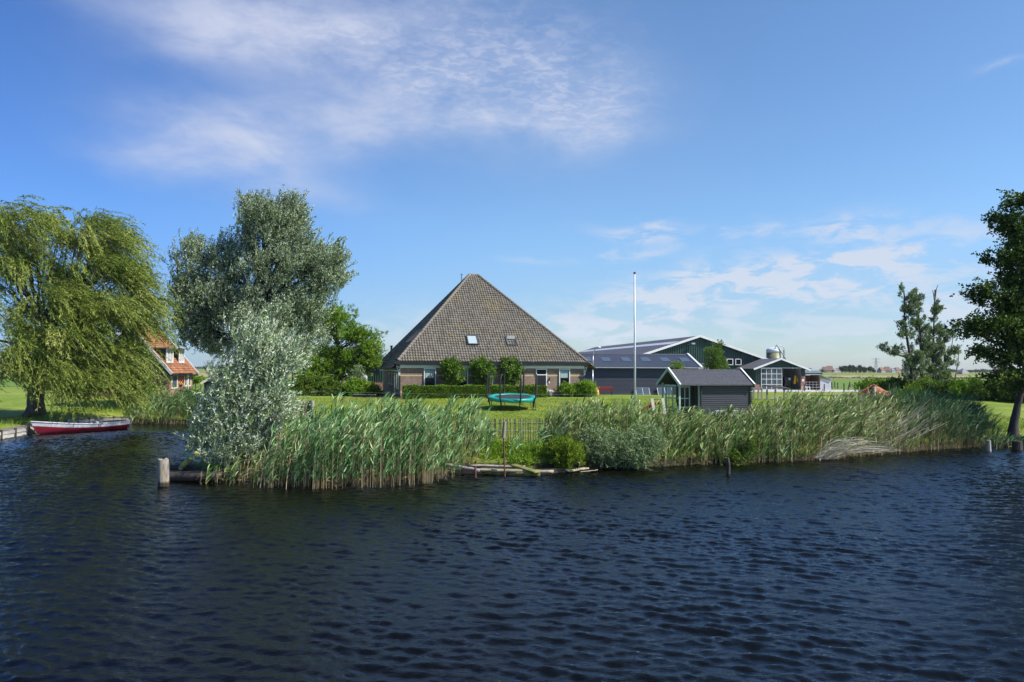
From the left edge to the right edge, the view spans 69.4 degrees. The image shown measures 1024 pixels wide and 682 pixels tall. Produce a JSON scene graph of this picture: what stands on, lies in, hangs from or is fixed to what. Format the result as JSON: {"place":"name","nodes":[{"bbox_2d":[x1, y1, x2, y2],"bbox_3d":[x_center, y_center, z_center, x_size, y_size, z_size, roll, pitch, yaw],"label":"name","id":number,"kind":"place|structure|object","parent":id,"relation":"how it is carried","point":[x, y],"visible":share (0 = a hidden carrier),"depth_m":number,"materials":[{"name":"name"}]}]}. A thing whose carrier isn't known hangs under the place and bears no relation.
{"place":"outdoors","nodes":[
{"label":"outdoors","id":0,"kind":"place"},
{"bbox_2d":[310,391,648,394],"bbox_3d":[-2.032,3.661,49.897,24.038,0.429,0.008,0,-2,0],"label":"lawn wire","id":1,"kind":"object","parent":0,"point":[485,394],"visible":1,"depth_m":49.90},
{"bbox_2d":[0,369,1002,389],"bbox_3d":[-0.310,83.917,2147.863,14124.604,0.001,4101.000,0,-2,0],"label":"fields","id":2,"kind":"structure","parent":0,"point":[840,381],"depth_m":303.37,"materials":[{"name":"green plant"}]},
{"bbox_2d":[0,364,280,368],"bbox_3d":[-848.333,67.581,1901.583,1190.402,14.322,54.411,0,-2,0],"label":"distant wood","id":3,"kind":"object","parent":2,"relation":"on","point":[203,366],"visible":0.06,"depth_m":1893.12,"materials":[{"name":"plant"}]},
{"bbox_2d":[891,368,993,371],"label":"distant wood","id":4,"kind":"object","parent":2,"relation":"on","point":[903,370],"visible":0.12,"depth_m":1495.52,"materials":[{"name":"plant"}]},
{"bbox_2d":[0,423,1023,681],"bbox_3d":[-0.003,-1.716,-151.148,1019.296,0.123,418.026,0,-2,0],"label":"water","id":5,"kind":"structure","parent":0,"point":[118,563],"depth_m":14.57,"materials":[{"name":"blue liquid"}]},
{"bbox_2d":[13,419,129,433],"bbox_3d":[-27.151,5.283,46.026,1.806,0.937,6.383,-1,-2,29],"label":"rowing boat","id":6,"kind":"object","parent":5,"relation":"on","point":[40,427],"visible":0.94,"depth_m":45.47,"materials":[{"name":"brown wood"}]},
{"bbox_2d":[157,458,168,486],"bbox_3d":[-11.769,4.731,24.981,0.412,1.548,0.379,0,-2,0],"label":"mooring post","id":7,"kind":"object","parent":5,"relation":"in","point":[163,471],"visible":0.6,"depth_m":24.84,"materials":[{"name":"wood"}]},
{"bbox_2d":[169,470,225,480],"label":"sunken beam","id":8,"kind":"structure","parent":5,"relation":"in","point":[183,475],"depth_m":25.85,"materials":[{"name":"brown wood"}]},
{"bbox_2d":[501,422,505,476],"bbox_3d":[-0.309,4.282,27.618,0.173,2.533,0.144,-1,-2,22],"label":"rusty stake","id":9,"kind":"object","parent":5,"relation":"in","point":[503,431],"visible":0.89,"depth_m":27.60,"materials":[{"name":"brown metal"}]},
{"bbox_2d":[482,471,539,475],"bbox_3d":[-0.036,4.979,27.827,2.200,0.169,0.159,0,-2,10],"label":"mossy board","id":10,"kind":"object","parent":5,"relation":"on","point":[515,473],"visible":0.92,"depth_m":27.72,"materials":[{"name":"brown wood"}]},
{"bbox_2d":[478,468,553,472],"bbox_3d":[0.113,4.878,27.810,2.915,0.162,0.199,0,-2,1],"label":"mossy board","id":11,"kind":"object","parent":10,"relation":"on","point":[509,470],"visible":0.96,"depth_m":27.72,"materials":[{"name":"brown wood"}]},
{"bbox_2d":[445,463,479,471],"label":"weathered beam","id":12,"kind":"structure","parent":11,"relation":"on","point":[470,468],"depth_m":27.76,"materials":[{"name":"grey wood"}]},
{"bbox_2d":[510,464,539,472],"bbox_3d":[0.489,4.806,27.890,1.238,0.233,0.348,-2,-3,41],"label":"mossy board","id":13,"kind":"object","parent":10,"relation":"on","point":[525,468],"visible":1,"depth_m":27.82,"materials":[{"name":"green wood"}]},
{"bbox_2d":[564,467,588,471],"bbox_3d":[2.522,5.000,28.799,1.092,0.088,0.300,2,-3,-42],"label":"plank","id":14,"kind":"object","parent":5,"relation":"on","point":[573,469],"visible":0.95,"depth_m":28.62,"materials":[{"name":"wood"}]},
{"bbox_2d":[726,457,729,473],"bbox_3d":[8.283,5.088,28.341,0.172,1.240,0.150,0,-2,0],"label":"water post","id":15,"kind":"object","parent":5,"relation":"in","point":[727,465],"visible":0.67,"depth_m":28.30,"materials":[{"name":"grey wood"}]},
{"bbox_2d":[986,440,990,450],"bbox_3d":[23.724,5.411,36.782,0.247,0.949,0.260,0,-2,0],"label":"bank stump","id":16,"kind":"object","parent":5,"relation":"in","point":[988,445],"visible":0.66,"depth_m":36.71,"materials":[{"name":"grey wood"}]},
{"bbox_2d":[0,387,1023,483],"bbox_3d":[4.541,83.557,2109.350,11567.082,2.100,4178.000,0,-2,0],"label":"lawn ground","id":17,"kind":"structure","parent":0,"point":[13,403],"depth_m":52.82,"materials":[{"name":"green plant"}]},
{"bbox_2d":[0,417,132,438],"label":"quay","id":18,"kind":"structure","parent":17,"relation":"on","point":[16,431],"depth_m":44.04,"materials":[{"name":"wood"}]},
{"bbox_2d":[0,194,188,421],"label":"weeping willow","id":19,"kind":"object","parent":17,"relation":"on","point":[36,355],"visible":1,"depth_m":48.03,"materials":[{"name":"green plant"}]},
{"bbox_2d":[90,328,198,395],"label":"orange roofed house","id":20,"kind":"structure","parent":17,"relation":"on","point":[174,369],"depth_m":68.01,"materials":[{"name":"orange tile"}]},
{"bbox_2d":[171,376,177,388],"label":"window","id":21,"kind":"structure","parent":20,"relation":"in","point":[174,379],"depth_m":67.75,"materials":[{"name":"beige paint"}]},
{"bbox_2d":[123,384,214,423],"bbox_3d":[-24.369,4.549,53.527,6.588,3.078,2.867,0,-2,0],"label":"reed bed","id":22,"kind":"object","parent":17,"relation":"on","point":[173,401],"visible":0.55,"depth_m":53.06,"materials":[{"name":"plant"}]},
{"bbox_2d":[165,403,191,414],"bbox_3d":[-23.918,5.362,54.054,2.514,2.242,2.029,0,-2,7],"label":"elder shrub","id":23,"kind":"object","parent":17,"relation":"on","point":[181,409],"visible":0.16,"depth_m":53.47,"materials":[{"name":"green plant"}]},
{"bbox_2d":[169,464,200,470],"bbox_3d":[-12.056,4.771,27.892,1.811,0.258,0.439,0,-2,17],"label":"bank log","id":24,"kind":"object","parent":17,"relation":"on","point":[173,467],"visible":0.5,"depth_m":27.83,"materials":[{"name":"brown wood"}]},
{"bbox_2d":[178,451,198,469],"bbox_3d":[-12.380,4.560,28.353,0.248,0.498,1.957,0,-2,-6],"label":"lichen log","id":25,"kind":"object","parent":24,"relation":"on","point":[186,462],"visible":0.8,"depth_m":28.05,"materials":[{"name":"plant"}]},
{"bbox_2d":[195,374,205,391],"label":"pollard sapling","id":26,"kind":"object","parent":17,"relation":"on","point":[200,378],"visible":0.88,"depth_m":79.87,"materials":[{"name":"green plant"}]},
{"bbox_2d":[200,377,229,389],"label":"garden hut","id":27,"kind":"object","parent":17,"relation":"on","point":[205,382],"visible":0.06,"depth_m":69.92,"materials":[{"name":"wood"}]},
{"bbox_2d":[197,425,297,487],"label":"reed stems under bush","id":28,"kind":"object","parent":17,"relation":"on","point":[254,462],"visible":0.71,"depth_m":25.56,"materials":[{"name":"plant"}]},
{"bbox_2d":[172,303,324,472],"bbox_3d":[-9.415,1.752,26.829,5.426,6.451,3.906,0,-2,0],"label":"silver willow bush","id":29,"kind":"object","parent":17,"relation":"on","point":[224,434],"visible":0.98,"depth_m":26.74,"materials":[{"name":"green plant"}]},
{"bbox_2d":[159,184,358,409],"bbox_3d":[-19.364,-3.193,56.603,15.146,17.835,9.846,0,-2,0],"label":"white willow","id":30,"kind":"object","parent":17,"relation":"on","point":[278,225],"visible":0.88,"depth_m":55.99,"materials":[{"name":"green plant"}]},
{"bbox_2d":[287,374,322,395],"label":"green bush","id":31,"kind":"object","parent":17,"relation":"on","point":[306,385],"visible":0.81,"depth_m":71.05,"materials":[{"name":"green plant"}]},
{"bbox_2d":[300,401,309,439],"bbox_3d":[-9.477,3.874,33.876,0.636,2.256,0.111,0,-2,0],"label":"old palisade","id":32,"kind":"object","parent":17,"relation":"on","point":[308,407],"visible":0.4,"depth_m":33.89,"materials":[{"name":"grey wood"}]},
{"bbox_2d":[314,377,348,395],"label":"green bush","id":33,"kind":"object","parent":17,"relation":"on","point":[327,385],"visible":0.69,"depth_m":70.32,"materials":[{"name":"green plant"}]},
{"bbox_2d":[292,345,383,389],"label":"green stable","id":34,"kind":"structure","parent":17,"relation":"on","point":[378,377],"depth_m":92.11,"materials":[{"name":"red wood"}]},
{"bbox_2d":[290,302,388,383],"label":"acacia tree","id":35,"kind":"object","parent":17,"relation":"on","point":[341,361],"visible":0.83,"depth_m":75.28,"materials":[{"name":"green plant"}]},
{"bbox_2d":[349,363,365,379],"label":"pale shrub","id":36,"kind":"object","parent":17,"relation":"on","point":[357,371],"visible":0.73,"depth_m":72.27,"materials":[{"name":"green plant"}]},
{"bbox_2d":[341,376,377,396],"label":"laurel bush","id":37,"kind":"object","parent":17,"relation":"on","point":[356,385],"visible":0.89,"depth_m":69.76,"materials":[{"name":"green plant"}]},
{"bbox_2d":[264,388,467,488],"bbox_3d":[-4.940,3.333,26.038,7.232,3.572,3.680,1,-2,-18],"label":"reed bed","id":38,"kind":"object","parent":17,"relation":"on","point":[409,439],"visible":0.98,"depth_m":25.55,"materials":[{"name":"plant"}]},
{"bbox_2d":[352,394,400,397],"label":"planter wall","id":39,"kind":"structure","parent":17,"relation":"on","point":[363,395],"depth_m":67.06,"materials":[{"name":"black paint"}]},
{"bbox_2d":[370,384,383,395],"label":"green bush","id":40,"kind":"object","parent":17,"relation":"on","point":[379,391],"visible":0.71,"depth_m":70.55,"materials":[{"name":"green plant"}]},
{"bbox_2d":[438,355,467,384],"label":"lime tree","id":41,"kind":"object","parent":17,"relation":"on","point":[451,369],"visible":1,"depth_m":66.58,"materials":[{"name":"green plant"}]},
{"bbox_2d":[436,393,498,468],"bbox_3d":[-1.813,3.619,29.493,2.688,3.287,2.484,0,-2,0],"label":"reed bed","id":42,"kind":"object","parent":17,"relation":"on","point":[473,426],"visible":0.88,"depth_m":29.23,"materials":[{"name":"plant"}]},
{"bbox_2d":[402,384,546,398],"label":"clipped hedge","id":43,"kind":"object","parent":17,"relation":"on","point":[443,391],"visible":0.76,"depth_m":66.15,"materials":[{"name":"green plant"}]},
{"bbox_2d":[468,353,496,384],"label":"lime tree","id":44,"kind":"object","parent":17,"relation":"on","point":[481,367],"visible":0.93,"depth_m":67.89,"materials":[{"name":"green plant"}]},
{"bbox_2d":[375,273,596,396],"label":"farmhouse","id":45,"kind":"object","parent":17,"relation":"on","point":[467,319],"visible":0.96,"depth_m":71.29,"materials":[{"name":"tile"}]},
{"bbox_2d":[424,368,435,385],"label":"window","id":46,"kind":"structure","parent":45,"relation":"in","point":[429,373],"depth_m":67.60,"materials":[{"name":"glass"}]},
{"bbox_2d":[457,368,467,387],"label":"window","id":47,"kind":"structure","parent":45,"relation":"in","point":[465,373],"depth_m":68.41,"materials":[{"name":"white paint"}]},
{"bbox_2d":[537,375,545,384],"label":"door","id":48,"kind":"structure","parent":45,"relation":"in","point":[541,378],"depth_m":70.36,"materials":[{"name":"black paint"}]},
{"bbox_2d":[558,369,569,390],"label":"window","id":49,"kind":"structure","parent":45,"relation":"in","point":[564,374],"depth_m":70.93,"materials":[{"name":"white paint"}]},
{"bbox_2d":[470,464,515,467],"bbox_3d":[-0.565,4.839,28.606,2.144,0.093,0.219,0,-2,6],"label":"grey board","id":50,"kind":"object","parent":17,"relation":"on","point":[487,465],"visible":0.76,"depth_m":28.55,"materials":[{"name":"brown wood"}]},
{"bbox_2d":[448,468,565,473],"bbox_3d":[-0.143,5.058,28.397,4.622,0.280,0.354,0,-2,-5],"label":"timber revetment","id":51,"kind":"object","parent":17,"relation":"on","point":[556,470],"visible":0.29,"depth_m":28.30,"materials":[{"name":"brown wood"}]},
{"bbox_2d":[467,435,549,467],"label":"bank herbs","id":52,"kind":"object","parent":17,"relation":"on","point":[496,446],"visible":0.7,"depth_m":29.61,"materials":[{"name":"green plant"}]},
{"bbox_2d":[497,355,525,385],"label":"lime tree","id":53,"kind":"object","parent":17,"relation":"on","point":[515,370],"visible":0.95,"depth_m":68.90,"materials":[{"name":"green plant"}]},
{"bbox_2d":[486,369,537,410],"bbox_3d":[0.016,3.844,57.929,3.928,3.274,4.023,0,-2,4],"label":"trampoline","id":54,"kind":"object","parent":17,"relation":"on","point":[504,397],"visible":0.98,"depth_m":57.13,"materials":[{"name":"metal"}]},
{"bbox_2d":[0,407,1023,466],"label":"bank grass","id":55,"kind":"structure","parent":17,"relation":"on","point":[26,419],"depth_m":43.98,"materials":[{"name":"plant"}]},
{"bbox_2d":[486,417,549,443],"bbox_3d":[0.346,4.174,32.861,2.996,1.648,0.064,0,-2,0],"label":"paling fence","id":56,"kind":"object","parent":17,"relation":"on","point":[515,430],"visible":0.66,"depth_m":32.86,"materials":[{"name":"brown wood"}]},
{"bbox_2d":[509,421,569,457],"bbox_3d":[1.203,4.016,29.781,2.608,1.727,1.605,0,-2,0],"label":"reed bed","id":57,"kind":"object","parent":17,"relation":"on","point":[537,440],"visible":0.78,"depth_m":29.52,"materials":[{"name":"plant"}]},
{"bbox_2d":[544,433,587,472],"bbox_3d":[2.132,4.532,29.204,1.824,1.868,1.836,0,-2,0],"label":"golden shrub","id":58,"kind":"object","parent":17,"relation":"on","point":[562,452],"visible":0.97,"depth_m":28.91,"materials":[{"name":"green plant"}]},
{"bbox_2d":[556,380,584,396],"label":"corner shrub","id":59,"kind":"object","parent":17,"relation":"on","point":[568,389],"visible":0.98,"depth_m":69.91,"materials":[{"name":"green plant"}]},
{"bbox_2d":[576,378,599,396],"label":"corner shrub","id":60,"kind":"object","parent":17,"relation":"on","point":[589,387],"visible":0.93,"depth_m":69.78,"materials":[{"name":"green plant"}]},
{"bbox_2d":[538,393,663,457],"bbox_3d":[3.855,3.569,31.546,5.526,2.776,3.320,1,-2,-16],"label":"reed bed","id":61,"kind":"object","parent":17,"relation":"on","point":[582,416],"visible":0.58,"depth_m":31.03,"materials":[{"name":"plant"}]},
{"bbox_2d":[597,386,612,394],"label":"garden bench","id":62,"kind":"object","parent":17,"relation":"on","point":[605,387],"visible":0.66,"depth_m":74.88,"materials":[{"name":"red paint"}]},
{"bbox_2d":[576,418,668,470],"bbox_3d":[4.381,4.240,29.858,3.920,2.330,2.352,0,-2,9],"label":"grey willow shrub","id":63,"kind":"object","parent":17,"relation":"on","point":[622,448],"visible":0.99,"depth_m":29.62,"materials":[{"name":"green plant"}]},
{"bbox_2d":[633,272,635,404],"bbox_3d":[8.642,0.269,52.028,0.200,10.323,0.200,0,-2,0],"label":"flagpole","id":64,"kind":"object","parent":17,"relation":"on","point":[634,273],"visible":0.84,"depth_m":51.98,"materials":[{"name":"metal"}]},
{"bbox_2d":[579,353,702,394],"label":"long shed","id":65,"kind":"structure","parent":17,"relation":"on","point":[616,371],"depth_m":76.93,"materials":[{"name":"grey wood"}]},
{"bbox_2d":[636,388,649,394],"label":"cold frame panel","id":66,"kind":"object","parent":17,"relation":"on","point":[639,391],"visible":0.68,"depth_m":76.47,"materials":[{"name":"grey"}]},
{"bbox_2d":[640,398,665,414],"bbox_3d":[9.449,4.645,50.306,2.119,1.552,0.675,1,-2,-8],"label":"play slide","id":67,"kind":"object","parent":17,"relation":"on","point":[652,404],"visible":0.62,"depth_m":50.09,"materials":[{"name":"white paint"}]},
{"bbox_2d":[578,335,767,369],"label":"barn","id":68,"kind":"structure","parent":17,"relation":"on","point":[695,346],"depth_m":103.68,"materials":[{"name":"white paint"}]},
{"bbox_2d":[667,361,684,368],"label":"young tree","id":69,"kind":"object","parent":17,"relation":"on","point":[678,365],"visible":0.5,"depth_m":69.75,"materials":[{"name":"green plant"}]},
{"bbox_2d":[656,367,755,414],"bbox_3d":[14.497,3.790,55.503,6.312,3.602,3.666,1,-2,-17],"label":"log cabin","id":70,"kind":"object","parent":17,"relation":"on","point":[712,390],"visible":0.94,"depth_m":54.50,"materials":[{"name":"grey wood"}]},
{"bbox_2d":[665,384,678,411],"bbox_3d":[11.874,4.319,54.684,0.060,2.204,2.100,1,-2,-17],"label":"glazed door","id":71,"kind":"structure","parent":70,"relation":"in","point":[670,390],"depth_m":54.82,"materials":[{"name":"green paint"}]},
{"bbox_2d":[680,386,689,407],"bbox_3d":[12.644,4.102,54.153,0.861,1.564,0.067,1,-2,-17],"label":"window","id":72,"kind":"structure","parent":70,"relation":"in","point":[684,390],"depth_m":54.18,"materials":[{"name":"glass"}]},
{"bbox_2d":[701,339,729,368],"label":"young tree","id":73,"kind":"object","parent":17,"relation":"on","point":[715,354],"visible":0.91,"depth_m":79.74,"materials":[{"name":"green plant"}]},
{"bbox_2d":[639,396,795,464],"bbox_3d":[8.967,3.921,32.522,7.061,2.990,3.404,1,-2,-14],"label":"reed bed","id":74,"kind":"object","parent":17,"relation":"on","point":[699,428],"visible":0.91,"depth_m":31.93,"materials":[{"name":"plant"}]},
{"bbox_2d":[662,440,803,461],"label":"shore herbs","id":75,"kind":"object","parent":17,"relation":"on","point":[797,453],"visible":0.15,"depth_m":32.55,"materials":[{"name":"green plant"}]},
{"bbox_2d":[717,429,762,466],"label":"reedside herbs","id":76,"kind":"object","parent":17,"relation":"on","point":[740,449],"visible":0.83,"depth_m":31.46,"materials":[{"name":"green plant"}]},
{"bbox_2d":[753,385,790,399],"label":"fence","id":77,"kind":"object","parent":17,"relation":"on","point":[767,391],"visible":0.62,"depth_m":65.94,"materials":[{"name":"grey wood"}]},
{"bbox_2d":[735,358,810,389],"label":"milking barn","id":78,"kind":"structure","parent":17,"relation":"on","point":[761,373],"depth_m":96.63,"materials":[{"name":"green wood"}]},
{"bbox_2d":[761,368,781,389],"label":"glazed door","id":79,"kind":"structure","parent":78,"relation":"in","point":[769,376],"depth_m":96.48,"materials":[{"name":"white paint"}]},
{"bbox_2d":[766,345,786,359],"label":"feed silo","id":80,"kind":"object","parent":17,"relation":"on","point":[773,353],"visible":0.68,"depth_m":105.61,"materials":[{"name":"white paint"}]},
{"bbox_2d":[805,371,822,374],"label":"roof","id":81,"kind":"structure","parent":17,"relation":"on","point":[813,372],"depth_m":419.62,"materials":[{"name":"metal"}]},
{"bbox_2d":[805,374,831,389],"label":"lean to shelter","id":82,"kind":"object","parent":17,"relation":"on","point":[816,381],"visible":0.76,"depth_m":97.62,"materials":[{"name":"white wood"}]},
{"bbox_2d":[756,386,926,460],"bbox_3d":[15.674,3.845,35.153,9.417,3.391,3.995,1,-2,-29],"label":"reed bed","id":83,"kind":"object","parent":17,"relation":"on","point":[833,417],"visible":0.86,"depth_m":34.23,"materials":[{"name":"plant"}]},
{"bbox_2d":[812,435,898,459],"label":"fallen reeds","id":84,"kind":"object","parent":17,"relation":"on","point":[836,451],"visible":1,"depth_m":32.41,"materials":[{"name":"beige plant"}]},
{"bbox_2d":[852,376,889,391],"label":"scrub bush","id":85,"kind":"object","parent":17,"relation":"on","point":[864,384],"visible":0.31,"depth_m":79.60,"materials":[{"name":"green plant"}]},
{"bbox_2d":[855,384,890,404],"bbox_3d":[27.332,4.354,55.884,2.004,2.210,2.013,2,-3,-34],"label":"tiled hut","id":86,"kind":"object","parent":17,"relation":"on","point":[865,390],"visible":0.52,"depth_m":55.66,"materials":[{"name":"tile"}]},
{"bbox_2d":[875,372,909,391],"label":"scrub bush","id":87,"kind":"object","parent":17,"relation":"on","point":[892,381],"visible":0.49,"depth_m":75.38,"materials":[{"name":"green plant"}]},
{"bbox_2d":[877,282,927,382],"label":"slim willow","id":88,"kind":"object","parent":17,"relation":"on","point":[908,356],"visible":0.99,"depth_m":73.93,"materials":[{"name":"green plant"}]},
{"bbox_2d":[854,399,954,453],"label":"leaning dry stalks","id":89,"kind":"object","parent":17,"relation":"on","point":[900,426],"visible":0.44,"depth_m":35.85,"materials":[{"name":"plant"}]},
{"bbox_2d":[828,376,982,378],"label":"ditch reeds","id":90,"kind":"object","parent":17,"relation":"on","point":[885,378],"visible":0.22,"depth_m":231.68,"materials":[{"name":"plant"}]},
{"bbox_2d":[889,385,923,399],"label":"scrub bush","id":91,"kind":"object","parent":17,"relation":"on","point":[902,390],"visible":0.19,"depth_m":67.27,"materials":[{"name":"green plant"}]},
{"bbox_2d":[906,287,938,380],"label":"slim willow","id":92,"kind":"object","parent":17,"relation":"on","point":[925,339],"visible":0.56,"depth_m":74.83,"materials":[{"name":"green plant"}]},
{"bbox_2d":[905,375,941,397],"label":"scrub bush","id":93,"kind":"object","parent":17,"relation":"on","point":[923,383],"visible":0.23,"depth_m":71.29,"materials":[{"name":"green plant"}]},
{"bbox_2d":[924,285,948,381],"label":"slim willow","id":94,"kind":"object","parent":17,"relation":"on","point":[934,354],"visible":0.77,"depth_m":75.60,"materials":[{"name":"green plant"}]},
{"bbox_2d":[879,379,1009,451],"bbox_3d":[22.630,3.744,38.710,8.744,3.914,3.516,1,-2,-28],"label":"bulrush bed","id":95,"kind":"object","parent":17,"relation":"on","point":[974,419],"visible":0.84,"depth_m":38.12,"materials":[{"name":"plant"}]},
{"bbox_2d":[926,377,966,398],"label":"scrub bush","id":96,"kind":"object","parent":17,"relation":"on","point":[941,385],"visible":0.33,"depth_m":69.60,"materials":[{"name":"green plant"}]},
{"bbox_2d":[935,327,961,381],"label":"slim willow","id":97,"kind":"object","parent":17,"relation":"on","point":[949,351],"visible":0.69,"depth_m":76.57,"materials":[{"name":"green plant"}]},
{"bbox_2d":[957,368,968,373],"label":"farmhouse","id":98,"kind":"object","parent":17,"relation":"on","point":[962,371],"visible":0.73,"depth_m":557.74,"materials":[{"name":"white"}]},
{"bbox_2d":[944,375,984,399],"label":"scrub bush","id":99,"kind":"object","parent":17,"relation":"on","point":[961,384],"visible":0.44,"depth_m":67.47,"materials":[{"name":"green plant"}]},
{"bbox_2d":[942,189,1023,440],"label":"alder tree","id":100,"kind":"object","parent":17,"relation":"on","point":[1006,321],"visible":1,"depth_m":39.12,"materials":[{"name":"green plant"}]},
{"bbox_2d":[969,376,1015,401],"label":"scrub bush","id":101,"kind":"object","parent":17,"relation":"on","point":[980,389],"visible":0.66,"depth_m":65.26,"materials":[{"name":"green plant"}]},
{"bbox_2d":[977,432,1023,448],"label":"reed fringe","id":102,"kind":"object","parent":17,"relation":"on","point":[1003,440],"visible":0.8,"depth_m":38.61,"materials":[{"name":"plant"}]},
{"bbox_2d":[989,375,1023,401],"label":"scrub bush","id":103,"kind":"object","parent":17,"relation":"on","point":[1008,393],"visible":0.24,"depth_m":64.47,"materials":[{"name":"green plant"}]},
{"bbox_2d":[1011,441,1022,449],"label":"bank stump","id":104,"kind":"object","parent":17,"relation":"on","point":[1017,445],"visible":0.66,"depth_m":37.36,"materials":[{"name":"grey wood"}]},
{"bbox_2d":[0,0,1023,370],"label":"sky","id":105,"kind":"structure","parent":0,"point":[767,174],"materials":[{"name":"blue"}]},
{"bbox_2d":[782,377,790,389],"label":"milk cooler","id":106,"kind":"object","parent":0,"point":[786,381],"visible":0.95,"depth_m":97.92,"materials":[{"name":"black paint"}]},
{"bbox_2d":[752,389,857,391],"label":"yard pavement","id":107,"kind":"structure","parent":0,"point":[807,391],"depth_m":90.65,"materials":[{"name":"concrete"}]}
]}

